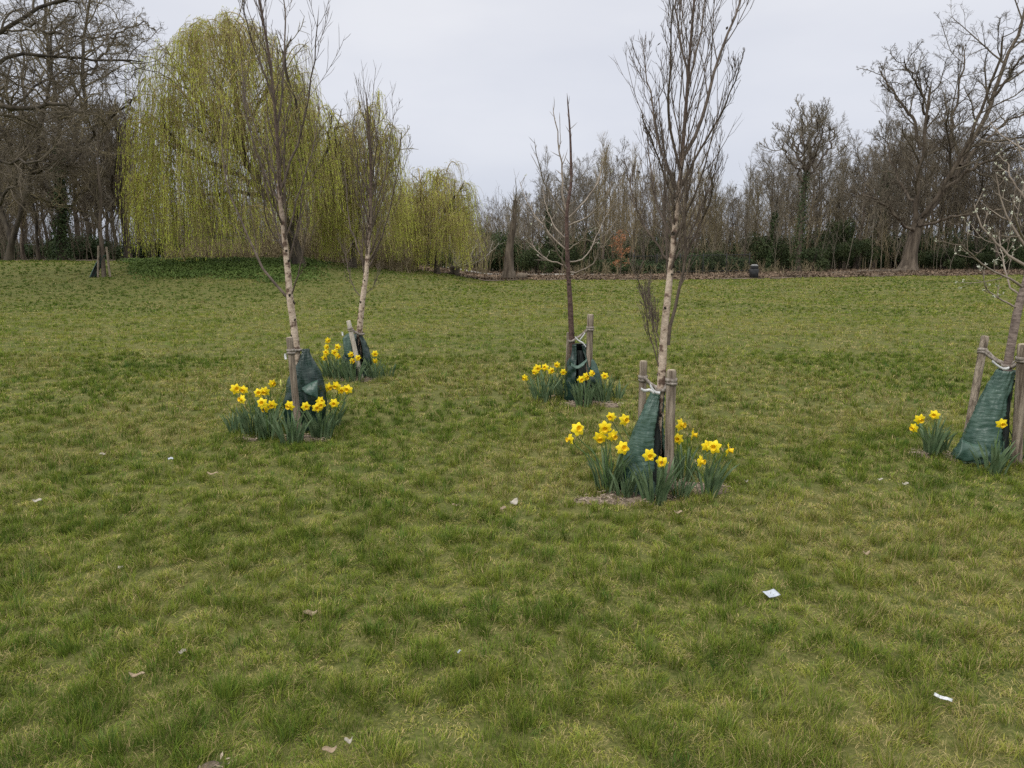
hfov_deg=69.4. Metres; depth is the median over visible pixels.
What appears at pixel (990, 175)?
bare tree
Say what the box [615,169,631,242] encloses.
bare tree
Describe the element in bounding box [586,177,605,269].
bare tree
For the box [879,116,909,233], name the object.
bare tree
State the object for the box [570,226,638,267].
evergreen bush
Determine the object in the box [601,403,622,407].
bare soil
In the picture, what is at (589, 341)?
wooden stake
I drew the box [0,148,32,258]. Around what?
ivy clad tree
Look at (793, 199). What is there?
bare tree
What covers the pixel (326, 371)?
daffodil clump
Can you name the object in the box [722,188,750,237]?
bare tree
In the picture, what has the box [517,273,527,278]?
log
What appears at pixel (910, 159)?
bare tree
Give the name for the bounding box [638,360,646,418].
wooden stake
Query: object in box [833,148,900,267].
bare tree
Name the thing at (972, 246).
evergreen bush
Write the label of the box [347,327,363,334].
tree tie
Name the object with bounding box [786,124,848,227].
bare tree
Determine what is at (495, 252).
evergreen bush
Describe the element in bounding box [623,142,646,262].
bare tree
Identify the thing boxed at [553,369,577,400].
daffodil clump
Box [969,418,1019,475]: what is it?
daffodil clump
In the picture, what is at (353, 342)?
wooden stake
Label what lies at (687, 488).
daffodil clump
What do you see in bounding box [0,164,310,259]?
undergrowth
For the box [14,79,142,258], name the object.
bare tree
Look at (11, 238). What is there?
bare tree
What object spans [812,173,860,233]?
bare tree
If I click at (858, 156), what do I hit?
bare tree
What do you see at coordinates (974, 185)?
bare tree
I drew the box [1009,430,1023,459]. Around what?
daffodil clump
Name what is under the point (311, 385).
watering bag
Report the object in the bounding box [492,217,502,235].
bare tree
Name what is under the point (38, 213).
bare tree
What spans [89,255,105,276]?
watering bag
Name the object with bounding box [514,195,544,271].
bare tree
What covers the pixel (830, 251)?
evergreen bush
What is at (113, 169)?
bare tree
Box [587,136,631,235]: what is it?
bare tree
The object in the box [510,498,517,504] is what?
fallen leaf
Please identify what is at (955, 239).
evergreen bush
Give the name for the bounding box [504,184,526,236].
bare tree
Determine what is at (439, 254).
evergreen bush
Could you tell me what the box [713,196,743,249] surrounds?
bare tree
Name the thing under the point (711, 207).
bare tree
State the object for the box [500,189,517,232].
bare tree
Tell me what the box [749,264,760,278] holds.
litter bin
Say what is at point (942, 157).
bare tree
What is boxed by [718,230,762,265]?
evergreen bush
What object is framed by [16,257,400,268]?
forest floor
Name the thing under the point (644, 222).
bare tree
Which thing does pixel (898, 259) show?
evergreen bush
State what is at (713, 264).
evergreen bush
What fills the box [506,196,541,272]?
bare tree
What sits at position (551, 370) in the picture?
daffodil clump
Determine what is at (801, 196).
bare tree
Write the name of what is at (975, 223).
bare tree
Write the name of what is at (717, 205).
bare tree
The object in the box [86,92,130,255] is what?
bare tree
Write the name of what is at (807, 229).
undergrowth
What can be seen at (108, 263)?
wooden stake
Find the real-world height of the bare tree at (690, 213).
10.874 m
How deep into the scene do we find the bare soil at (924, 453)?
5.91 m
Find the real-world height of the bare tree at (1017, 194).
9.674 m
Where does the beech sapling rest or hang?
on the forest floor at (691, 273)
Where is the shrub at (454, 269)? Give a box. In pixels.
[447,209,504,275]
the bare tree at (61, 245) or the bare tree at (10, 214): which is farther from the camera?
the bare tree at (10, 214)
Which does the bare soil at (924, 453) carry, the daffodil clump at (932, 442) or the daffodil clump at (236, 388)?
the daffodil clump at (932, 442)
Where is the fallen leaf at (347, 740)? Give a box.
[344,736,352,743]
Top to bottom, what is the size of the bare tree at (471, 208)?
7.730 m
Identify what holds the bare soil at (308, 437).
on the ground at (796, 657)
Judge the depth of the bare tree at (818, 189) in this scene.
73.66 m
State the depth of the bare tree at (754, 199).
90.40 m
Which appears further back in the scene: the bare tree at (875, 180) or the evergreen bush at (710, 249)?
the bare tree at (875, 180)
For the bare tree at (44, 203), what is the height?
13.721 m
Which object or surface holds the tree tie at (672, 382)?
attached to the birch tree at (683, 148)
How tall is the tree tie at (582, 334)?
0.238 m
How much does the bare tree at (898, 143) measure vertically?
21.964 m
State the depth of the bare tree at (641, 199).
106.85 m
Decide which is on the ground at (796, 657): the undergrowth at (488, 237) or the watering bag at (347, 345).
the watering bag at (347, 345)
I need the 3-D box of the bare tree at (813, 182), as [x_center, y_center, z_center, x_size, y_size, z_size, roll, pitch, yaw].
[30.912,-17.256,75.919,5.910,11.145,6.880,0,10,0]
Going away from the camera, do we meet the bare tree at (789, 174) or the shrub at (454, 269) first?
the shrub at (454, 269)
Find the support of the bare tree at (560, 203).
on the forest floor at (691, 273)
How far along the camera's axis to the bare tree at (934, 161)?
91.39 m
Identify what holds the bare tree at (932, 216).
on the forest floor at (691, 273)
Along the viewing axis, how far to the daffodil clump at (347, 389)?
6.98 m
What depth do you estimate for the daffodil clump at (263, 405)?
6.51 m
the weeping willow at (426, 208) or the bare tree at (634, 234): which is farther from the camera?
the bare tree at (634, 234)
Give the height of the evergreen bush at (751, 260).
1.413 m
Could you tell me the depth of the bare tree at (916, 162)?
74.66 m
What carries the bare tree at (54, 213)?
on the forest floor at (123, 260)
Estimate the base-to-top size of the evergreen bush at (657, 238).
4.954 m
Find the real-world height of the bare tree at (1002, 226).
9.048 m
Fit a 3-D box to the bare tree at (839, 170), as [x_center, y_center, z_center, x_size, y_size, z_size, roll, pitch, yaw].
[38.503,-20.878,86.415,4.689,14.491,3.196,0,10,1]
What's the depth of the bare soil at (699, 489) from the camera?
5.16 m
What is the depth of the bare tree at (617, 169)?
107.19 m
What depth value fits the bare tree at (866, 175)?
87.64 m
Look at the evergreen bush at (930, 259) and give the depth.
68.91 m
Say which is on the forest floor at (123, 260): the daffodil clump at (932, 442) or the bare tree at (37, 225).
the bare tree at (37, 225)
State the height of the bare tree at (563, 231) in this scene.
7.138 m
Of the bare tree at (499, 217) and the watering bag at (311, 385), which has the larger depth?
the bare tree at (499, 217)
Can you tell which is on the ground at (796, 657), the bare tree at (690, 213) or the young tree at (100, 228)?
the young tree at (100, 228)
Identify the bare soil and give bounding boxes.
[197,761,229,767]
[235,437,256,441]
[284,435,327,441]
[335,377,378,381]
[560,401,602,406]
[573,497,609,503]
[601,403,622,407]
[601,489,684,505]
[676,482,728,494]
[909,451,943,457]
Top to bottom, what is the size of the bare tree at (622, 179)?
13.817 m
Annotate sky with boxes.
[0,0,1023,245]
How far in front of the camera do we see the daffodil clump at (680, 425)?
5.36 m
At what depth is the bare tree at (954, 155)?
76.77 m
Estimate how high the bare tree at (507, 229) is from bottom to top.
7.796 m
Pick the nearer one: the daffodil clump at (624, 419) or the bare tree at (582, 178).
the daffodil clump at (624, 419)
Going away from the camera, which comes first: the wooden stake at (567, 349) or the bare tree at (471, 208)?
the wooden stake at (567, 349)
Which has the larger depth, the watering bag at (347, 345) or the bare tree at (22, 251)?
the bare tree at (22, 251)
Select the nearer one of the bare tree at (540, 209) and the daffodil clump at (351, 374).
the daffodil clump at (351, 374)
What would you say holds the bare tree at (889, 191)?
on the forest floor at (691, 273)
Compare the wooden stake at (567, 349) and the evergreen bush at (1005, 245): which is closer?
the wooden stake at (567, 349)
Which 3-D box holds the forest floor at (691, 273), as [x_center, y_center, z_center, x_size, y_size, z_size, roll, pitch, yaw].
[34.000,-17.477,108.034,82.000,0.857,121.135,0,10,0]
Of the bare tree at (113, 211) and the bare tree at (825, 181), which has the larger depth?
the bare tree at (825, 181)
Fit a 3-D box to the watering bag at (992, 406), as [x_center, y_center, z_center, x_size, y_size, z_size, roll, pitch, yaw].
[3.623,0.255,5.728,0.550,0.736,0.402,0,10,0]
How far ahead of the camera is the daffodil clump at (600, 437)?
5.06 m
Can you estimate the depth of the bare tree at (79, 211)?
87.68 m
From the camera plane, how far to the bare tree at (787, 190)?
86.41 m
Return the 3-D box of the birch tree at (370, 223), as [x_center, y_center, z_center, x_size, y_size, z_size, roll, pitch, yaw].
[-1.819,-2.074,9.627,1.020,4.082,1.381,-3,10,-18]
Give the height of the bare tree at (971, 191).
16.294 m
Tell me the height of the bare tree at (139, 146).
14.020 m
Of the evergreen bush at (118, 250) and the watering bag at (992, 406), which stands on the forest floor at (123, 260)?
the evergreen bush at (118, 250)
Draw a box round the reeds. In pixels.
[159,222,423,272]
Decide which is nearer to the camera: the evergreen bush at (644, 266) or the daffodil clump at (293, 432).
the daffodil clump at (293, 432)
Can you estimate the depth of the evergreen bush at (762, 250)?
68.88 m
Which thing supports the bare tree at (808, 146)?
on the forest floor at (691, 273)
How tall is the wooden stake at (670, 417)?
0.948 m
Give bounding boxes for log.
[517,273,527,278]
[858,269,904,271]
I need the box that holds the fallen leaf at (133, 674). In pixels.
[129,672,144,676]
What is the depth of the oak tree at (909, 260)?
60.75 m
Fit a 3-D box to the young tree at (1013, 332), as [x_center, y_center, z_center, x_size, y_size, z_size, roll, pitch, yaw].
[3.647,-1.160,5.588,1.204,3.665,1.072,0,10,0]
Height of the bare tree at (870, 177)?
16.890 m
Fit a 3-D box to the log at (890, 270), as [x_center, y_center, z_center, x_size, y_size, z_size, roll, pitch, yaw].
[30.072,-9.184,60.319,3.440,0.366,0.280,7,12,35]
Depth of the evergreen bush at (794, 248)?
74.99 m
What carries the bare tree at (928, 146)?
on the forest floor at (691, 273)
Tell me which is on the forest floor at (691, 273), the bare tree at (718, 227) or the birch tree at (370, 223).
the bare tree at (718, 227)
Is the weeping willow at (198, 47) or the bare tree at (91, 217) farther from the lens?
the bare tree at (91, 217)
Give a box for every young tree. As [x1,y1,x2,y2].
[65,108,122,276]
[517,95,616,383]
[935,109,1023,415]
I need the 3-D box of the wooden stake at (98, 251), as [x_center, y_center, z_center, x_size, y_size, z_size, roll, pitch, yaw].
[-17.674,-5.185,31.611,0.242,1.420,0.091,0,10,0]
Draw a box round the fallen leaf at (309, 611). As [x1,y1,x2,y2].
[305,609,316,615]
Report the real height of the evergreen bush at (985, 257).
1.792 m
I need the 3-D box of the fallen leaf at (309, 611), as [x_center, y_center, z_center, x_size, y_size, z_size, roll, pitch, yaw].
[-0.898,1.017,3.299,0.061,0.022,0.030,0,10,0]
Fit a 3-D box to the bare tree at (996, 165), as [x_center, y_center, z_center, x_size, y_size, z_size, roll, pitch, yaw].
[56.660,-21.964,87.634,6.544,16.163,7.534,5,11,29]
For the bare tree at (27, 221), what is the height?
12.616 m
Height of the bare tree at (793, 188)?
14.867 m
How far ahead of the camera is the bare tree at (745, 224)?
68.47 m
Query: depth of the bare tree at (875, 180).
103.07 m
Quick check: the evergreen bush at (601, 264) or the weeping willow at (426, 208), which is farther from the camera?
the evergreen bush at (601, 264)
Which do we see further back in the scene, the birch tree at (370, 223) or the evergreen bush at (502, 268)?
the evergreen bush at (502, 268)
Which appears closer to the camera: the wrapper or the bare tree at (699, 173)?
the wrapper
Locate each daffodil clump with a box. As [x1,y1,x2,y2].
[220,412,246,433]
[225,384,273,436]
[244,398,285,440]
[253,379,284,424]
[264,400,312,445]
[297,397,341,439]
[316,337,348,378]
[324,381,352,428]
[325,344,357,380]
[338,352,366,382]
[362,350,386,379]
[380,362,395,375]
[522,364,562,402]
[535,361,563,397]
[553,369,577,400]
[565,421,634,492]
[569,370,600,407]
[588,372,619,402]
[602,379,627,399]
[606,412,629,442]
[609,441,644,498]
[626,449,684,505]
[670,473,697,500]
[673,418,709,481]
[686,440,738,496]
[909,410,954,456]
[930,428,957,450]
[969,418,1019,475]
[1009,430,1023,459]
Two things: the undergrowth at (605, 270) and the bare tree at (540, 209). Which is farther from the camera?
the bare tree at (540, 209)
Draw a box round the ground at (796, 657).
[0,261,1023,767]
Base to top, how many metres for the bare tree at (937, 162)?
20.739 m
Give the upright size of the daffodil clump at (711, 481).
0.435 m
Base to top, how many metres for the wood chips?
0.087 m
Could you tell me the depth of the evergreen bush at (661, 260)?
70.88 m
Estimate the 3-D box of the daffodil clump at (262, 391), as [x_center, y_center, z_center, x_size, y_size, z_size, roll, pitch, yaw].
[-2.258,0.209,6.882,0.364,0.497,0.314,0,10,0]
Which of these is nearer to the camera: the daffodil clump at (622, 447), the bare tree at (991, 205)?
the daffodil clump at (622, 447)
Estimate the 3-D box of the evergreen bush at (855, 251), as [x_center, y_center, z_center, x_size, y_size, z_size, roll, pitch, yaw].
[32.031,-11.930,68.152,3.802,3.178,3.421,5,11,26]
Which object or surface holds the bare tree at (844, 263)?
on the forest floor at (691, 273)
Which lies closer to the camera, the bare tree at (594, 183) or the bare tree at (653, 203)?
the bare tree at (653, 203)
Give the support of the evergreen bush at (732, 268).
on the forest floor at (691, 273)
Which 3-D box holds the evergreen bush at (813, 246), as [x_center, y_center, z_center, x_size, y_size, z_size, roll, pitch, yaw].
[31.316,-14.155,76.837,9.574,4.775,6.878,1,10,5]
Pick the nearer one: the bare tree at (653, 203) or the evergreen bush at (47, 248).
the evergreen bush at (47, 248)
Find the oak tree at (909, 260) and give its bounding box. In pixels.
[840,0,1023,270]
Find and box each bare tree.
[0,0,124,260]
[0,0,160,260]
[0,0,197,218]
[0,93,110,217]
[0,116,39,259]
[0,122,68,259]
[0,176,13,228]
[1,169,39,243]
[13,126,78,238]
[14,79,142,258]
[26,111,57,227]
[27,87,141,258]
[28,148,45,241]
[32,109,134,259]
[63,77,153,258]
[66,116,131,238]
[71,179,85,255]
[76,168,95,233]
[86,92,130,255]
[92,82,143,236]
[99,97,164,257]
[453,191,480,234]
[481,204,495,230]
[485,197,506,232]
[489,197,508,233]
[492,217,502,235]
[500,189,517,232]
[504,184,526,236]
[505,207,519,234]
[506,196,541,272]
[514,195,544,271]
[518,177,577,271]
[520,180,557,241]
[521,192,534,242]
[527,170,596,270]
[532,191,569,269]
[533,164,558,223]
[538,196,583,273]
[548,152,577,235]
[554,149,598,226]
[564,171,602,237]
[568,161,604,270]
[578,145,612,232]
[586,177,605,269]
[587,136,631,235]
[592,132,620,272]
[607,179,620,258]
[608,155,629,229]
[609,160,634,229]
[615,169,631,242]
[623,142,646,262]
[631,169,677,234]
[633,175,651,235]
[637,184,652,271]
[646,160,662,240]
[650,161,676,258]
[650,171,687,231]
[667,170,675,241]
[677,166,697,238]
[679,166,693,256]
[685,150,714,252]
[692,162,713,241]
[700,184,724,249]
[703,167,737,256]
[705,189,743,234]
[709,186,722,235]
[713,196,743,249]
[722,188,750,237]
[723,184,743,253]
[732,165,776,232]
[733,189,756,258]
[737,150,759,233]
[746,145,794,225]
[747,152,813,268]
[747,175,772,263]
[756,94,853,271]
[760,157,828,233]
[767,163,800,232]
[770,174,788,234]
[777,144,806,234]
[778,171,809,236]
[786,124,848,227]
[790,160,847,268]
[792,112,850,266]
[792,143,854,230]
[793,163,815,230]
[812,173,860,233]
[825,138,856,268]
[826,142,850,218]
[830,125,909,268]
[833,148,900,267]
[837,163,876,267]
[842,124,937,266]
[842,146,879,237]
[856,154,928,267]
[862,136,890,236]
[863,143,882,233]
[879,110,916,264]
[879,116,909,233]
[879,157,944,239]
[883,124,964,263]
[896,121,918,234]
[898,131,968,233]
[902,100,960,266]
[904,124,993,267]
[919,113,944,230]
[921,124,964,226]
[926,129,997,266]
[935,122,983,234]
[941,122,974,233]
[944,143,1001,263]
[952,125,1023,269]
[953,132,983,236]
[968,128,1021,239]
[969,134,1018,231]
[971,132,1014,233]
[973,146,1023,237]
[977,170,1023,269]
[984,166,1002,238]
[987,124,1022,231]
[987,182,1023,267]
[996,175,1023,268]
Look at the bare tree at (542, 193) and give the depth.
91.47 m
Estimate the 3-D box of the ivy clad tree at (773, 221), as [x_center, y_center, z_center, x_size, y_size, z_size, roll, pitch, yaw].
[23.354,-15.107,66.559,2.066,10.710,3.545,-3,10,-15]
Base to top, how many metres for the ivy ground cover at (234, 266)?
1.239 m
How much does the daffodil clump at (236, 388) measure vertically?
0.500 m
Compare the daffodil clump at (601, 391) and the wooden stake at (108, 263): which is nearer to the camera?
the daffodil clump at (601, 391)
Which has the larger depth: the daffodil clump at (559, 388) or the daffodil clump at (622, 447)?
the daffodil clump at (559, 388)
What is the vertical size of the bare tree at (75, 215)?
11.427 m
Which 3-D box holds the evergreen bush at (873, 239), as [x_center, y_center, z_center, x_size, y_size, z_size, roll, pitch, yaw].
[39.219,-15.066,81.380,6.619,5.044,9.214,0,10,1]
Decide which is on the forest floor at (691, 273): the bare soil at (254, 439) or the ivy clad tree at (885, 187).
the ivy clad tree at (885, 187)
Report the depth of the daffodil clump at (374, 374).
9.69 m
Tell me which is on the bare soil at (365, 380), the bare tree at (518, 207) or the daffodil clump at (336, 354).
the daffodil clump at (336, 354)
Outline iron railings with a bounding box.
[633,253,749,273]
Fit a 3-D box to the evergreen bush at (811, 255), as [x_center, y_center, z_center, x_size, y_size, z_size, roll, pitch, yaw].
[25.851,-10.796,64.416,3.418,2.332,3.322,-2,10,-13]
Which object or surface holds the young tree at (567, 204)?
on the ground at (796, 657)
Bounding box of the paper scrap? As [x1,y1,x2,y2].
[762,589,780,597]
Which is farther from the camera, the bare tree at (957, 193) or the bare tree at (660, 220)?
the bare tree at (957, 193)
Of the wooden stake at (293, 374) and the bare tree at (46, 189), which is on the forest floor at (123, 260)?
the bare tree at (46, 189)
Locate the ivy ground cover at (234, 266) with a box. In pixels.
[116,256,337,283]
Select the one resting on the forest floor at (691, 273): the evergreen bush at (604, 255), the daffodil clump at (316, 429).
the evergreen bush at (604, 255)
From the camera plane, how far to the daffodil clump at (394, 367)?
10.05 m
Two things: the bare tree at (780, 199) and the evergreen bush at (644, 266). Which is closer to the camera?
the evergreen bush at (644, 266)
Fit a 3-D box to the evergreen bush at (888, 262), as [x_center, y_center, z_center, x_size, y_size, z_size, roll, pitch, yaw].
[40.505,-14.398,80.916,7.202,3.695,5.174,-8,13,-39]
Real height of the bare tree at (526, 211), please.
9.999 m
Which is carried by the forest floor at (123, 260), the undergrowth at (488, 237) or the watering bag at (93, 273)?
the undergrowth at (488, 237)
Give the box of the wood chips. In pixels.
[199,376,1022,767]
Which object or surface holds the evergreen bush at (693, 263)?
on the forest floor at (691, 273)
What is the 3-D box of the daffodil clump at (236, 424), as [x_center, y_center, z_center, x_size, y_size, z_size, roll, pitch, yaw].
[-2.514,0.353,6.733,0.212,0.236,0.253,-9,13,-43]
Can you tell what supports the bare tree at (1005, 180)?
on the forest floor at (691, 273)
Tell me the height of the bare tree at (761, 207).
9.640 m
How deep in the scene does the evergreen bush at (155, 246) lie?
55.49 m
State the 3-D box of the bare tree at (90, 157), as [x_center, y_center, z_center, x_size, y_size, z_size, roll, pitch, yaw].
[-33.949,-17.153,60.017,7.975,14.173,7.851,-3,10,-17]
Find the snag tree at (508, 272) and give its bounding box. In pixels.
[500,172,526,279]
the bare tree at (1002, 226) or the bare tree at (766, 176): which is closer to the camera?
the bare tree at (1002, 226)
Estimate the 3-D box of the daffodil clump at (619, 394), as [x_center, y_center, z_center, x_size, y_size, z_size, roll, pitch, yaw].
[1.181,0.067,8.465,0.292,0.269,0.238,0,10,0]
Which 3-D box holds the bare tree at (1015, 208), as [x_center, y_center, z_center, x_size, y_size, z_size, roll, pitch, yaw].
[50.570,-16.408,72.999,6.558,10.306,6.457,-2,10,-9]
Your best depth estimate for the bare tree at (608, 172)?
67.56 m
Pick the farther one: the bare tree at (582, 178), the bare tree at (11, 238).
the bare tree at (582, 178)
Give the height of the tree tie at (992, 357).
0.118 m
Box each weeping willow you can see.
[114,0,354,265]
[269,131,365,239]
[308,88,421,267]
[385,160,488,274]
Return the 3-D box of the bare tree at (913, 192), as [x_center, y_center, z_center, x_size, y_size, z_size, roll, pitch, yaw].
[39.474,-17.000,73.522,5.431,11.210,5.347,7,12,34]
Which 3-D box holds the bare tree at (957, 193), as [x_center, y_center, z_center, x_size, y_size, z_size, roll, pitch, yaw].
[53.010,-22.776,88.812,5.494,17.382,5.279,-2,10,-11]
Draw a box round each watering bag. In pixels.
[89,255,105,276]
[283,349,326,432]
[341,332,371,376]
[564,343,600,400]
[619,389,673,494]
[951,368,1015,466]
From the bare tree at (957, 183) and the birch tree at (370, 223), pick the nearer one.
the birch tree at (370, 223)
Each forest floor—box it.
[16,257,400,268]
[422,265,1022,280]
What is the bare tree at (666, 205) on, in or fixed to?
on the forest floor at (691, 273)
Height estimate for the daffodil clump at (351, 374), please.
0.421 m
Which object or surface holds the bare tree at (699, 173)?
on the forest floor at (691, 273)
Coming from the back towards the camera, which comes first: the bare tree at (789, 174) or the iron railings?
the bare tree at (789, 174)
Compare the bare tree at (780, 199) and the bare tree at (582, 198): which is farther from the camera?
the bare tree at (780, 199)
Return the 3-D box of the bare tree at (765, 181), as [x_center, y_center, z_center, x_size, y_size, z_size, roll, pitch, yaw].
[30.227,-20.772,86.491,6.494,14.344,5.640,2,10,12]
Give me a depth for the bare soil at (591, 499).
4.94 m
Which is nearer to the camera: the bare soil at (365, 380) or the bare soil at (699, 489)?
the bare soil at (699, 489)
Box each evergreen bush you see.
[0,239,48,259]
[29,236,94,259]
[41,230,123,259]
[104,241,161,259]
[130,230,196,257]
[415,238,452,264]
[417,252,466,268]
[454,227,506,268]
[478,229,544,271]
[492,259,503,270]
[501,237,544,270]
[514,246,553,273]
[545,242,590,271]
[559,226,597,269]
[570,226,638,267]
[576,238,636,270]
[586,258,630,273]
[591,237,654,270]
[608,257,678,273]
[636,241,713,268]
[637,229,676,259]
[649,259,681,270]
[662,251,719,272]
[691,239,726,253]
[694,250,723,271]
[709,254,753,271]
[714,258,755,269]
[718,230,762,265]
[742,231,793,269]
[763,230,822,269]
[785,224,850,268]
[788,247,830,271]
[816,242,853,268]
[819,217,855,268]
[820,237,866,267]
[837,237,882,268]
[855,226,898,267]
[858,226,941,267]
[860,242,898,267]
[904,229,972,265]
[918,227,993,267]
[918,247,970,269]
[951,234,1000,268]
[970,252,1012,269]
[979,234,1023,269]
[998,247,1023,268]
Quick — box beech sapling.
[609,229,633,273]
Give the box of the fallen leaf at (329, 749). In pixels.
[322,745,336,752]
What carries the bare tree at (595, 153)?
on the forest floor at (691, 273)
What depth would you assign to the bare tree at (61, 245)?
45.13 m
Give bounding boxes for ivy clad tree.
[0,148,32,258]
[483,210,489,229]
[537,145,562,272]
[759,153,791,270]
[869,83,911,267]
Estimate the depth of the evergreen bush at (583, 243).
81.93 m
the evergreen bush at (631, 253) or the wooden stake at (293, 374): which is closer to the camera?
the wooden stake at (293, 374)
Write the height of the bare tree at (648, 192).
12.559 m
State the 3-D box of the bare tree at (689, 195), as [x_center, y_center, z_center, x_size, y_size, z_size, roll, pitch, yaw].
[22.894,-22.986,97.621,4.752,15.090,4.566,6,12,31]
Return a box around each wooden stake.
[97,246,99,277]
[105,247,110,276]
[286,337,301,427]
[346,320,362,376]
[565,332,569,369]
[586,314,593,389]
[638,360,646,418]
[664,369,675,493]
[964,335,988,428]
[1011,343,1023,466]
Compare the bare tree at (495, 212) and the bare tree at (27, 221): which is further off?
the bare tree at (495, 212)
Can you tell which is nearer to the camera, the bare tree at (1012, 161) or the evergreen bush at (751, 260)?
the evergreen bush at (751, 260)
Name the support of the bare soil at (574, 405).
on the ground at (796, 657)
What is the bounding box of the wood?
[18,158,1008,244]
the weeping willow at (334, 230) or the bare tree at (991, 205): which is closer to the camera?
the weeping willow at (334, 230)
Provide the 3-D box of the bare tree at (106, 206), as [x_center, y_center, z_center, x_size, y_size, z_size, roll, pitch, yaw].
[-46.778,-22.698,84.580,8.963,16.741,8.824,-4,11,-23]
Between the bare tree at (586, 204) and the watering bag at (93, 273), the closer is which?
the watering bag at (93, 273)
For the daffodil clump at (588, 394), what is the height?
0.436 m
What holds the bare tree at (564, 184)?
on the forest floor at (691, 273)
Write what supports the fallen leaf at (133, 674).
on the ground at (796, 657)
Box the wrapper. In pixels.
[934,693,952,701]
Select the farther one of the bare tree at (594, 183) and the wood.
the wood
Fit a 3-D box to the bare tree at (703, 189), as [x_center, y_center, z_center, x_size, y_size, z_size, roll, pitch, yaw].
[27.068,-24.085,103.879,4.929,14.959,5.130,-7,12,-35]
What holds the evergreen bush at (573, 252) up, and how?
on the forest floor at (691, 273)
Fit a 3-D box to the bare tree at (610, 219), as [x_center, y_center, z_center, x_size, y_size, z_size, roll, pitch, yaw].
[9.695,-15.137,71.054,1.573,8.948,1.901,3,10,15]
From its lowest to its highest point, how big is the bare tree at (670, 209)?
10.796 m
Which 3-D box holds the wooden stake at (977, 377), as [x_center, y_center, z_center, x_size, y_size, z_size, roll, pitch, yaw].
[3.727,0.136,5.977,0.060,1.041,0.360,9,14,44]
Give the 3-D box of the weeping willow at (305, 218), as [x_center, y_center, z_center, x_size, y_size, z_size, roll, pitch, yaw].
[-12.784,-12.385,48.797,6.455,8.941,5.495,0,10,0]
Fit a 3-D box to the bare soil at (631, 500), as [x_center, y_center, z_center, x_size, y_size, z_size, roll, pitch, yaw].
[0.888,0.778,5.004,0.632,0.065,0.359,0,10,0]
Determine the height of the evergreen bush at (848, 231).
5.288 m
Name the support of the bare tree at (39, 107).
on the ground at (796, 657)
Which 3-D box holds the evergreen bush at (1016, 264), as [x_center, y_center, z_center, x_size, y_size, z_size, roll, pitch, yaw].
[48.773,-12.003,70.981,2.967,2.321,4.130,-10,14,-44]
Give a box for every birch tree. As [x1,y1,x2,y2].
[185,0,344,363]
[328,60,411,363]
[610,0,753,456]
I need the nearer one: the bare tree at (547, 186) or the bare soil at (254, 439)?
the bare soil at (254, 439)
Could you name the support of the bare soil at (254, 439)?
on the ground at (796, 657)
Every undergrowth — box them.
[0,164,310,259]
[107,162,505,274]
[469,179,1023,271]
[559,258,821,274]
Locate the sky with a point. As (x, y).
(474, 80)
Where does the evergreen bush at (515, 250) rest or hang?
on the forest floor at (691, 273)
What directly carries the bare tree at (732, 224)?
on the forest floor at (691, 273)
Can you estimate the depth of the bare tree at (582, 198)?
73.25 m
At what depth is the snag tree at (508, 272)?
50.46 m
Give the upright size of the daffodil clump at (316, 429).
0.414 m
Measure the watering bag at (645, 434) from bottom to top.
0.720 m
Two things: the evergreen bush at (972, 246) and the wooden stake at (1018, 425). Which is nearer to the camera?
the wooden stake at (1018, 425)
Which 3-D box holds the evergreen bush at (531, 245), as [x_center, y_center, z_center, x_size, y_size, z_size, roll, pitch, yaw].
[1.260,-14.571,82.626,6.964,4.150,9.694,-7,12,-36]
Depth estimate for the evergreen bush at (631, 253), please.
76.10 m
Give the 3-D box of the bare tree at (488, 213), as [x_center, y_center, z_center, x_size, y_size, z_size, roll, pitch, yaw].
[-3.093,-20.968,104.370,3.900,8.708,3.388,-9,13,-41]
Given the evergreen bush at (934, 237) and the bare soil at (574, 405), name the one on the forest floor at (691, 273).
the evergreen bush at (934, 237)
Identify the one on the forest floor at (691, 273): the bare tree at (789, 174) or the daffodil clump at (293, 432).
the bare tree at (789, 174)
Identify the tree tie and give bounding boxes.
[286,348,301,353]
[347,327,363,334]
[568,326,593,346]
[638,375,676,394]
[977,348,1023,369]
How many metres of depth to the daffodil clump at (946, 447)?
6.05 m
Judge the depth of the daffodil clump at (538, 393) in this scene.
8.24 m
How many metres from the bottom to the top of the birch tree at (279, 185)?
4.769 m
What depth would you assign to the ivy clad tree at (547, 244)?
68.35 m
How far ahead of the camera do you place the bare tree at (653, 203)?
78.25 m
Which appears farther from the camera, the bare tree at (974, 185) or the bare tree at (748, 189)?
the bare tree at (748, 189)
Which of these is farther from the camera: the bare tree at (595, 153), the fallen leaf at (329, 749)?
the bare tree at (595, 153)
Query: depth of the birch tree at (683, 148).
4.77 m
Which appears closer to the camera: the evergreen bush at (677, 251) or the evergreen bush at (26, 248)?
the evergreen bush at (26, 248)
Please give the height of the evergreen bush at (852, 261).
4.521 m

